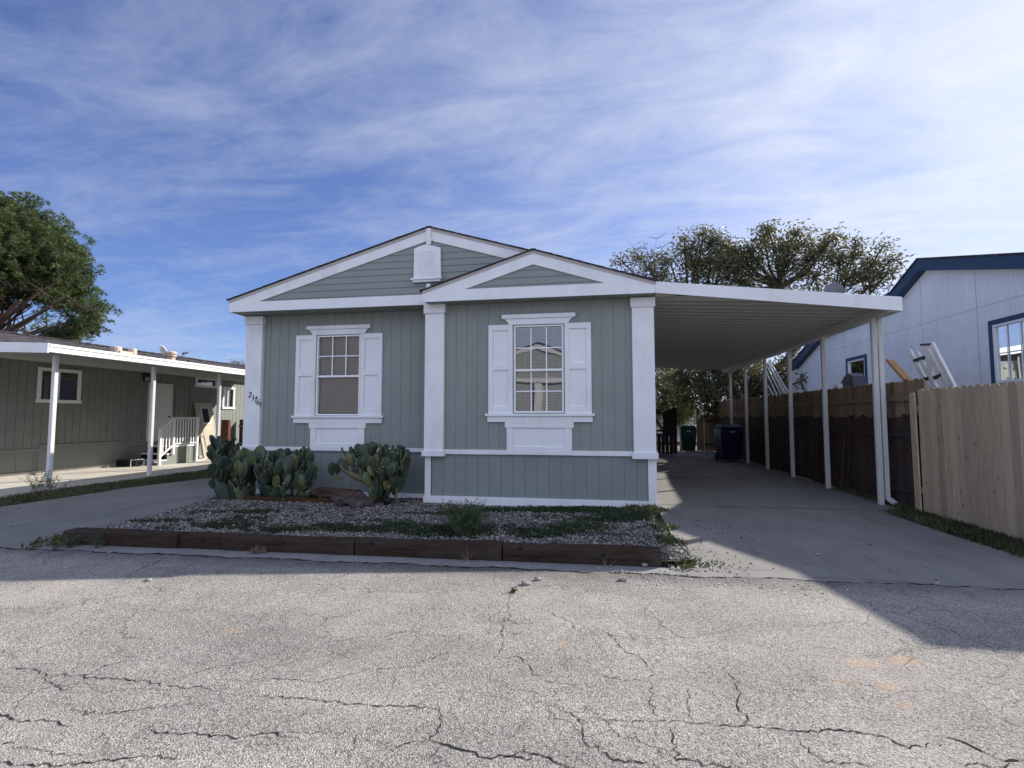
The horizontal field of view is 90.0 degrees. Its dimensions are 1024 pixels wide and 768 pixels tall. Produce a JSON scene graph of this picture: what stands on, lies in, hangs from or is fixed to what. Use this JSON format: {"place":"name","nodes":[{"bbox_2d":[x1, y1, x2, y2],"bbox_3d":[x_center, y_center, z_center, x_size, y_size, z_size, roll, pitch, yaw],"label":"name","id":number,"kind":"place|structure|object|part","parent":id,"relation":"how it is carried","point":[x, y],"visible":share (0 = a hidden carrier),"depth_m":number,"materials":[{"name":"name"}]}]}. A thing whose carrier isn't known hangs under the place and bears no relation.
{"place":"outdoors","nodes":[
{"label":"outdoors","id":0,"kind":"place"},
{"bbox_2d":[0,469,210,506],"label":"grass strip","id":1,"kind":"object","parent":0,"point":[63,492],"depth_m":11.02,"materials":[{"name":"green plant"}]},
{"bbox_2d":[25,470,48,491],"bbox_3d":[-9.638,1.957,10.430,0.416,0.464,0.471,4,-5,-43],"label":"tall weed","id":2,"kind":"object","parent":1,"relation":"on","point":[39,484],"visible":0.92,"depth_m":10.41,"materials":[{"name":"green plant"}]},
{"bbox_2d":[20,471,72,492],"bbox_3d":[-9.486,1.983,10.415,0.832,0.410,0.469,3,-5,-41],"label":"tall weed","id":3,"kind":"object","parent":1,"relation":"on","point":[49,485],"visible":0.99,"depth_m":10.43,"materials":[{"name":"green plant"}]},
{"bbox_2d":[0,458,210,496],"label":"patio slab","id":4,"kind":"structure","parent":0,"point":[11,486],"depth_m":12.88,"materials":[{"name":"concrete"}]},
{"bbox_2d":[0,342,244,488],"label":"patio awning","id":5,"kind":"object","parent":4,"relation":"on","point":[55,355],"visible":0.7,"depth_m":12.65,"materials":[{"name":"white metal"}]},
{"bbox_2d":[116,459,143,466],"bbox_3d":[-11.670,2.403,15.648,0.532,0.211,0.474,-1,-4,10],"label":"step stool","id":6,"kind":"object","parent":4,"relation":"on","point":[128,462],"visible":1,"depth_m":15.48,"materials":[{"name":"black paint"}]},
{"bbox_2d":[141,417,199,465],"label":"porch steps","id":7,"kind":"structure","parent":4,"relation":"on","point":[173,452],"depth_m":16.48,"materials":[{"name":"white wood"}]},
{"bbox_2d":[198,435,207,460],"bbox_3d":[-10.677,2.218,17.984,0.070,0.910,0.993,-1,-4,10],"label":"folded frame","id":8,"kind":"object","parent":4,"relation":"on","point":[205,457],"visible":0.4,"depth_m":17.81,"materials":[{"name":"white metal"}]},
{"bbox_2d":[194,403,215,458],"bbox_3d":[-11.114,1.700,18.694,0.509,2.013,0.800,-1,-4,10],"label":"old door","id":9,"kind":"structure","parent":4,"relation":"on","point":[204,413],"depth_m":18.62,"materials":[{"name":"beige wood"}]},
{"bbox_3d":[-11.216,1.158,18.748,0.149,0.603,0.400,-1,-4,10],"label":"window frame","id":10,"kind":"part","parent":9,"relation":"part of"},
{"bbox_2d":[221,420,242,443],"bbox_3d":[-8.408,2.001,18.674,5.842,1.448,3.120,-1,-4,10],"label":"fence","id":11,"kind":"object","parent":4,"relation":"on","point":[225,429],"visible":0.02,"depth_m":17.37,"materials":[{"name":"brown wood"}]},
{"bbox_2d":[0,478,235,548],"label":"driveway","id":12,"kind":"structure","parent":0,"point":[102,509],"depth_m":8.39,"materials":[{"name":"concrete"}]},
{"bbox_2d":[101,494,693,563],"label":"gravel","id":13,"kind":"structure","parent":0,"point":[296,517],"depth_m":7.39,"materials":[{"name":"grey gravel"}]},
{"bbox_2d":[206,430,242,478],"bbox_3d":[-6.388,1.714,12.464,2.229,1.224,1.269,-1,-4,10],"label":"prickly pear","id":14,"kind":"object","parent":13,"relation":"on","point":[217,448],"visible":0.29,"depth_m":12.32,"materials":[{"name":"green plant"}]},
{"bbox_2d":[207,445,318,501],"bbox_3d":[-4.619,1.671,9.639,2.187,1.038,1.079,-1,-4,10],"label":"prickly pear","id":15,"kind":"object","parent":13,"relation":"on","point":[278,468],"visible":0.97,"depth_m":9.46,"materials":[{"name":"green plant"}]},
{"bbox_2d":[243,496,329,502],"bbox_3d":[-4.089,2.130,9.253,1.752,0.150,0.050,-1,-4,12],"label":"planter board","id":16,"kind":"object","parent":13,"relation":"on","point":[279,499],"visible":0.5,"depth_m":9.22,"materials":[{"name":"brown wood"}]},
{"bbox_2d":[308,487,362,498],"bbox_3d":[-3.322,2.064,9.472,1.161,0.332,0.519,-1,-4,10],"label":"boulder","id":17,"kind":"object","parent":13,"relation":"on","point":[323,493],"visible":0.59,"depth_m":9.33,"materials":[{"name":"brown stone"}]},
{"bbox_2d":[330,491,374,508],"bbox_3d":[-2.736,2.047,8.738,0.748,0.460,0.539,-1,-4,10],"label":"boulder","id":18,"kind":"object","parent":13,"relation":"on","point":[355,500],"visible":0.75,"depth_m":8.61,"materials":[{"name":"stone"}]},
{"bbox_2d":[328,441,412,502],"bbox_3d":[-2.579,1.613,9.262,1.499,1.129,0.750,-1,-4,10],"label":"prickly pear","id":19,"kind":"object","parent":13,"relation":"on","point":[381,472],"visible":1,"depth_m":9.17,"materials":[{"name":"green plant"}]},
{"bbox_2d":[21,502,724,569],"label":"corner weeds","id":20,"kind":"object","parent":13,"relation":"on","point":[654,508],"visible":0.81,"depth_m":6.05,"materials":[{"name":"green plant"}]},
{"bbox_2d":[383,497,390,504],"bbox_3d":[-2.199,2.059,9.012,0.130,0.130,0.130,-1,-4,10],"label":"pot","id":21,"kind":"object","parent":13,"relation":"on","point":[386,500],"visible":1,"depth_m":8.96,"materials":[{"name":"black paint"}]},
{"bbox_2d":[125,494,680,544],"bbox_3d":[-1.849,2.004,7.853,8.202,0.162,3.914,-1,-4,10],"label":"ground cover","id":22,"kind":"object","parent":13,"relation":"on","point":[613,515],"visible":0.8,"depth_m":7.02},
{"bbox_2d":[437,497,493,536],"bbox_3d":[-0.609,1.675,6.555,0.786,0.462,0.832,-1,-4,10],"label":"feathery bush","id":23,"kind":"object","parent":13,"relation":"on","point":[458,523],"visible":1,"depth_m":6.43,"materials":[{"name":"green plant"}]},
{"bbox_2d":[0,482,969,580],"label":"fallen leaves","id":24,"kind":"object","parent":13,"relation":"on","point":[532,536],"visible":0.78,"depth_m":6.97,"materials":[{"name":"brown plant"}]},
{"bbox_2d":[509,518,526,528],"bbox_3d":[0.075,1.897,6.949,0.225,0.149,0.203,3,-5,-40],"label":"stone","id":25,"kind":"object","parent":13,"relation":"on","point":[518,523],"visible":0.94,"depth_m":6.90,"materials":[{"name":"grey stone"}]},
{"bbox_2d":[0,548,1023,767],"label":"road","id":26,"kind":"structure","parent":0,"point":[908,664],"depth_m":3.08,"materials":[{"name":"grey asphalt"}]},
{"bbox_2d":[34,544,678,574],"bbox_3d":[-2.013,1.903,5.420,7.368,0.070,0.500,-1,-4,8],"label":"kerb strip","id":27,"kind":"object","parent":26,"relation":"on","point":[379,559],"visible":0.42,"depth_m":5.46,"materials":[{"name":"concrete"}]},
{"bbox_2d":[59,534,81,547],"bbox_3d":[-5.155,1.823,5.960,0.218,0.172,0.171,1,-4,-14],"label":"roadside weed","id":28,"kind":"object","parent":27,"relation":"on","point":[69,543],"visible":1,"depth_m":5.95,"materials":[{"name":"green plant"}]},
{"bbox_2d":[86,534,105,547],"bbox_3d":[-4.840,1.808,5.919,0.118,0.172,0.234,-2,-4,33],"label":"roadside weed","id":29,"kind":"object","parent":27,"relation":"on","point":[96,542],"visible":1,"depth_m":5.92,"materials":[{"name":"green plant"}]},
{"bbox_2d":[62,527,188,547],"bbox_3d":[-4.612,1.824,6.115,1.505,0.167,0.220,0,-4,8],"label":"landscape timber","id":30,"kind":"object","parent":27,"relation":"on","point":[140,538],"visible":0.95,"depth_m":6.02,"materials":[{"name":"brown wood"}]},
{"bbox_2d":[179,531,229,548],"bbox_3d":[-3.576,1.825,6.012,0.553,0.152,0.233,-1,-4,10],"label":"landscape timber","id":31,"kind":"object","parent":27,"relation":"on","point":[207,540],"visible":0.91,"depth_m":5.92,"materials":[{"name":"brown wood"}]},
{"bbox_2d":[244,544,266,553],"bbox_3d":[-2.841,1.834,5.707,0.255,0.102,0.165,1,-4,-21],"label":"roadside weed","id":32,"kind":"object","parent":27,"relation":"on","point":[258,550],"visible":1,"depth_m":5.69,"materials":[{"name":"plant"}]},
{"bbox_2d":[222,532,360,554],"bbox_3d":[-2.509,1.810,5.828,1.585,0.158,0.221,-1,-4,8],"label":"landscape timber","id":33,"kind":"object","parent":27,"relation":"on","point":[237,541],"visible":0.97,"depth_m":5.75,"materials":[{"name":"brown wood"}]},
{"bbox_2d":[355,537,503,560],"bbox_3d":[-0.905,1.790,5.605,1.626,0.169,0.217,-1,-4,8],"label":"landscape timber","id":34,"kind":"object","parent":27,"relation":"on","point":[492,550],"visible":0.98,"depth_m":5.52,"materials":[{"name":"brown wood"}]},
{"bbox_2d":[462,548,476,560],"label":"roadside weed","id":35,"kind":"object","parent":27,"relation":"on","point":[467,555],"visible":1,"depth_m":5.38,"materials":[{"name":"plant"}]},
{"bbox_2d":[503,542,661,566],"bbox_3d":[0.721,1.777,5.384,1.625,0.166,0.222,-1,-4,8],"label":"landscape timber","id":36,"kind":"object","parent":27,"relation":"on","point":[633,555],"visible":1,"depth_m":5.30,"materials":[{"name":"brown wood"}]},
{"bbox_2d":[0,508,1023,767],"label":"road cracks","id":37,"kind":"object","parent":26,"relation":"on","point":[504,696],"visible":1,"depth_m":2.59,"materials":[{"name":"black asphalt"}]},
{"bbox_2d":[521,580,529,585],"bbox_3d":[0.126,1.791,4.605,0.081,0.043,0.067,1,-4,-14],"label":"loose stone","id":38,"kind":"object","parent":26,"relation":"on","point":[524,582],"visible":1,"depth_m":4.59,"materials":[{"name":"white stone"}]},
{"bbox_2d":[237,548,848,594],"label":"loose gravel","id":39,"kind":"structure","parent":26,"relation":"on","point":[696,566],"depth_m":5.01,"materials":[{"name":"grey gravel"}]},
{"bbox_2d":[619,577,627,580],"bbox_3d":[1.025,1.798,4.722,0.082,0.042,0.068,-1,-4,10],"label":"loose stone","id":40,"kind":"object","parent":26,"relation":"on","point":[622,578],"visible":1,"depth_m":4.70,"materials":[{"name":"white stone"}]},
{"bbox_2d":[0,0,1023,405],"label":"sky","id":41,"kind":"structure","parent":0,"point":[210,152],"materials":[{"name":"blue"}]},
{"bbox_2d":[178,442,993,566],"bbox_3d":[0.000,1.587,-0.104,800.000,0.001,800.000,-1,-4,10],"label":"ground","id":42,"kind":"structure","parent":0,"point":[657,517],"depth_m":8.08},
{"bbox_2d":[0,189,122,342],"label":"pine tree","id":43,"kind":"object","parent":42,"relation":"on","point":[43,261],"visible":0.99,"depth_m":24.42,"materials":[{"name":"green plant"}]},
{"bbox_2d":[0,330,244,477],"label":"neighbour home","id":44,"kind":"object","parent":42,"relation":"on","point":[102,417],"visible":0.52,"depth_m":14.94,"materials":[{"name":"grey wood"}]},
{"bbox_2d":[35,367,81,403],"bbox_3d":[-12.482,0.053,13.964,0.455,0.930,1.170,-1,-4,10],"label":"window","id":45,"kind":"structure","parent":44,"relation":"in","point":[66,381],"depth_m":14.03,"materials":[{"name":"white metal"}]},
{"bbox_2d":[146,382,172,441],"bbox_3d":[-11.730,0.939,17.081,0.080,1.920,0.960,-1,-4,10],"label":"door","id":46,"kind":"structure","parent":44,"relation":"in","point":[163,392],"depth_m":17.14,"materials":[{"name":"wood"}]},
{"bbox_2d":[159,345,187,358],"bbox_3d":[-13.179,-1.028,19.986,0.181,0.787,1.372,-1,-4,10],"label":"satellite dish","id":47,"kind":"object","parent":44,"relation":"attached to","point":[162,349],"visible":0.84,"depth_m":19.51,"materials":[{"name":"white metal"}]},
{"bbox_2d":[195,377,217,387],"bbox_3d":[-11.589,-0.047,19.155,0.455,0.370,1.090,-1,-4,10],"label":"window","id":48,"kind":"structure","parent":44,"relation":"in","point":[204,382],"depth_m":19.11,"materials":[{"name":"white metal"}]},
{"bbox_2d":[221,387,234,408],"bbox_3d":[-11.390,0.557,20.271,0.455,0.870,0.710,-1,-4,10],"label":"window","id":49,"kind":"structure","parent":44,"relation":"in","point":[226,392],"depth_m":20.27,"materials":[{"name":"white metal"}]},
{"bbox_2d":[225,358,244,365],"bbox_3d":[-20.084,1.018,38.204,6.707,5.966,2.674,-1,-4,10],"label":"bare tree","id":50,"kind":"object","parent":42,"relation":"on","point":[236,362],"visible":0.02,"depth_m":38.24,"materials":[{"name":"grey plant"}]},
{"bbox_2d":[226,226,658,507],"bbox_3d":[-0.326,0.104,16.855,8.290,5.157,15.750,-1,-4,10],"label":"mobile home","id":51,"kind":"object","parent":42,"relation":"on","point":[461,366],"visible":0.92,"depth_m":9.32,"materials":[{"name":"grey wood"}]},
{"bbox_2d":[315,335,360,414],"bbox_3d":[-3.442,-0.163,10.512,0.940,1.610,0.520,-1,-4,10],"label":"window","id":52,"kind":"structure","parent":51,"relation":"in","point":[338,356],"depth_m":10.34,"materials":[{"name":"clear glass"}]},
{"bbox_2d":[514,324,563,412],"bbox_3d":[0.517,-0.257,9.375,0.890,1.570,0.520,-1,-4,10],"label":"window","id":53,"kind":"structure","parent":51,"relation":"in","point":[538,349],"depth_m":9.21,"materials":[{"name":"clear glass"}]},
{"bbox_2d":[656,408,676,453],"bbox_3d":[5.565,1.875,20.855,1.942,1.786,2.050,-1,-4,10],"label":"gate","id":54,"kind":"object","parent":51,"relation":"attached to","point":[666,441],"visible":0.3,"depth_m":19.76,"materials":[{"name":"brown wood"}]},
{"bbox_2d":[655,368,703,437],"bbox_3d":[8.422,0.266,28.094,4.654,6.144,3.587,-1,-4,10],"label":"olive shrub","id":55,"kind":"object","parent":42,"relation":"on","point":[662,402],"visible":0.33,"depth_m":27.58,"materials":[{"name":"green plant"}]},
{"bbox_2d":[656,407,710,441],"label":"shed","id":56,"kind":"structure","parent":42,"relation":"on","point":[678,439],"depth_m":31.55,"materials":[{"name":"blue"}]},
{"bbox_2d":[604,218,913,424],"bbox_3d":[10.991,-2.389,23.115,13.382,10.876,6.016,-1,-4,10],"label":"broadleaf tree","id":57,"kind":"object","parent":42,"relation":"on","point":[735,266],"visible":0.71,"depth_m":23.21,"materials":[{"name":"green plant"}]},
{"bbox_2d":[767,362,787,395],"bbox_3d":[8.365,0.306,15.762,0.154,2.385,4.155,-1,-4,13],"label":"pipe bundle","id":58,"kind":"object","parent":42,"relation":"on","point":[777,379],"visible":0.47,"depth_m":16.73,"materials":[{"name":"metal"}]},
{"bbox_2d":[713,378,925,510],"bbox_3d":[7.968,1.428,16.430,0.150,2.400,16.913,-1,-4,10],"label":"old fence","id":59,"kind":"object","parent":42,"relation":"on","point":[852,406],"visible":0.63,"depth_m":10.89,"materials":[{"name":"brown wood"}]},
{"bbox_2d":[810,420,852,489],"bbox_3d":[7.073,1.528,11.410,0.084,1.444,2.068,-1,-4,10],"label":"reed screen","id":60,"kind":"object","parent":59,"relation":"attached to","point":[816,466],"visible":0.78,"depth_m":11.17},
{"bbox_2d":[833,373,866,387],"bbox_3d":[7.968,-0.068,12.084,0.400,0.363,0.848,-1,-4,10],"label":"tarp pile","id":61,"kind":"object","parent":42,"relation":"on","point":[853,379],"visible":0.81,"depth_m":11.79,"materials":[{"name":"white paint"}]},
{"bbox_2d":[885,359,911,380],"bbox_3d":[7.009,0.120,8.861,0.172,1.300,1.631,-1,-4,10],"label":"wood plank","id":62,"kind":"object","parent":42,"relation":"on","point":[898,370],"visible":0.42,"depth_m":9.38,"materials":[{"name":"brown wood"}]},
{"bbox_2d":[786,252,1023,393],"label":"gabled home","id":63,"kind":"object","parent":42,"relation":"on","point":[965,313],"visible":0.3,"depth_m":11.80,"materials":[{"name":"white"}]},
{"bbox_2d":[846,354,867,384],"bbox_3d":[10.904,0.142,16.155,0.060,2.030,1.300,-1,-4,10],"label":"window","id":64,"kind":"structure","parent":63,"relation":"in","point":[857,364],"depth_m":16.12,"materials":[{"name":"blue paint"}]},
{"bbox_2d":[988,313,1023,384],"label":"window","id":65,"kind":"structure","parent":63,"relation":"in","point":[1005,334],"depth_m":10.22,"materials":[{"name":"glass"}]},
{"bbox_2d":[908,342,957,388],"bbox_3d":[7.938,-0.059,9.555,0.060,1.515,1.710,-1,-4,10],"label":"aluminium ladder","id":66,"kind":"object","parent":42,"relation":"on","point":[933,358],"visible":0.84,"depth_m":9.68,"materials":[{"name":"metal"}]},
{"bbox_2d":[909,381,1023,541],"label":"new fence","id":67,"kind":"object","parent":42,"relation":"on","point":[972,448],"visible":0.8,"depth_m":6.95,"materials":[{"name":"brown wood"}]},
{"bbox_2d":[652,547,681,567],"bbox_3d":[1.735,1.881,5.526,0.500,0.001,1.100,-1,-4,10],"label":"bed corner","id":68,"kind":"object","parent":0,"point":[666,565],"visible":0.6,"depth_m":5.26,"materials":[{"name":"soil"}]},
{"bbox_2d":[657,450,1023,589],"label":"driveway","id":69,"kind":"structure","parent":0,"point":[899,545],"depth_m":6.60,"materials":[{"name":"concrete"}]},
{"bbox_2d":[679,426,696,451],"bbox_3d":[7.637,2.384,22.242,0.693,1.148,0.858,-1,-4,14],"label":"wheelie bin","id":70,"kind":"object","parent":69,"relation":"on","point":[687,435],"visible":1,"depth_m":21.90,"materials":[{"name":"green plastic"}]},
{"bbox_2d":[693,416,704,451],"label":"garden gate","id":71,"kind":"structure","parent":69,"relation":"on","point":[701,443],"depth_m":22.82,"materials":[{"name":"wood"}]},
{"bbox_2d":[696,411,714,450],"bbox_3d":[8.788,2.091,23.116,0.860,1.850,0.120,-1,-4,10],"label":"board fence","id":72,"kind":"object","parent":69,"relation":"on","point":[707,425],"visible":0.54,"depth_m":23.13,"materials":[{"name":"wood"}]},
{"bbox_2d":[713,424,743,460],"bbox_3d":[7.460,2.024,17.670,0.777,1.268,0.914,0,-4,4],"label":"wheelie bin","id":73,"kind":"object","parent":69,"relation":"on","point":[728,438],"visible":1,"depth_m":17.29,"materials":[{"name":"blue plastic"}]},
{"bbox_2d":[658,477,878,510],"bbox_3d":[4.821,2.205,10.660,3.970,0.004,4.330,-1,-4,10],"label":"driveway joint","id":74,"kind":"object","parent":69,"relation":"on","point":[766,507],"visible":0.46,"depth_m":8.66,"materials":[{"name":"grey concrete"}]},
{"bbox_2d":[654,281,902,504],"bbox_3d":[5.458,0.550,14.267,4.039,3.768,12.585,-1,-4,10],"label":"carport","id":75,"kind":"object","parent":69,"relation":"on","point":[726,329],"visible":0.88,"depth_m":10.17,"materials":[{"name":"white paint"}]},
{"bbox_2d":[824,282,843,292],"bbox_3d":[7.300,-1.731,11.656,0.364,1.101,0.410,0,-4,-2],"label":"satellite dish","id":76,"kind":"object","parent":75,"relation":"attached to","point":[834,287],"visible":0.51,"depth_m":11.55,"materials":[{"name":"metal"}]},
{"bbox_2d":[831,486,1023,558],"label":"grass strip","id":77,"kind":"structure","parent":69,"relation":"on","point":[1002,541],"depth_m":6.87,"materials":[{"name":"green plant"}]},
{"bbox_2d":[849,283,861,293],"bbox_3d":[7.707,-1.891,11.502,0.267,0.736,0.090,-1,-4,10],"label":"antenna bracket","id":78,"kind":"object","parent":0,"point":[857,286],"visible":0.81,"depth_m":11.49,"materials":[{"name":"metal"}]}
]}

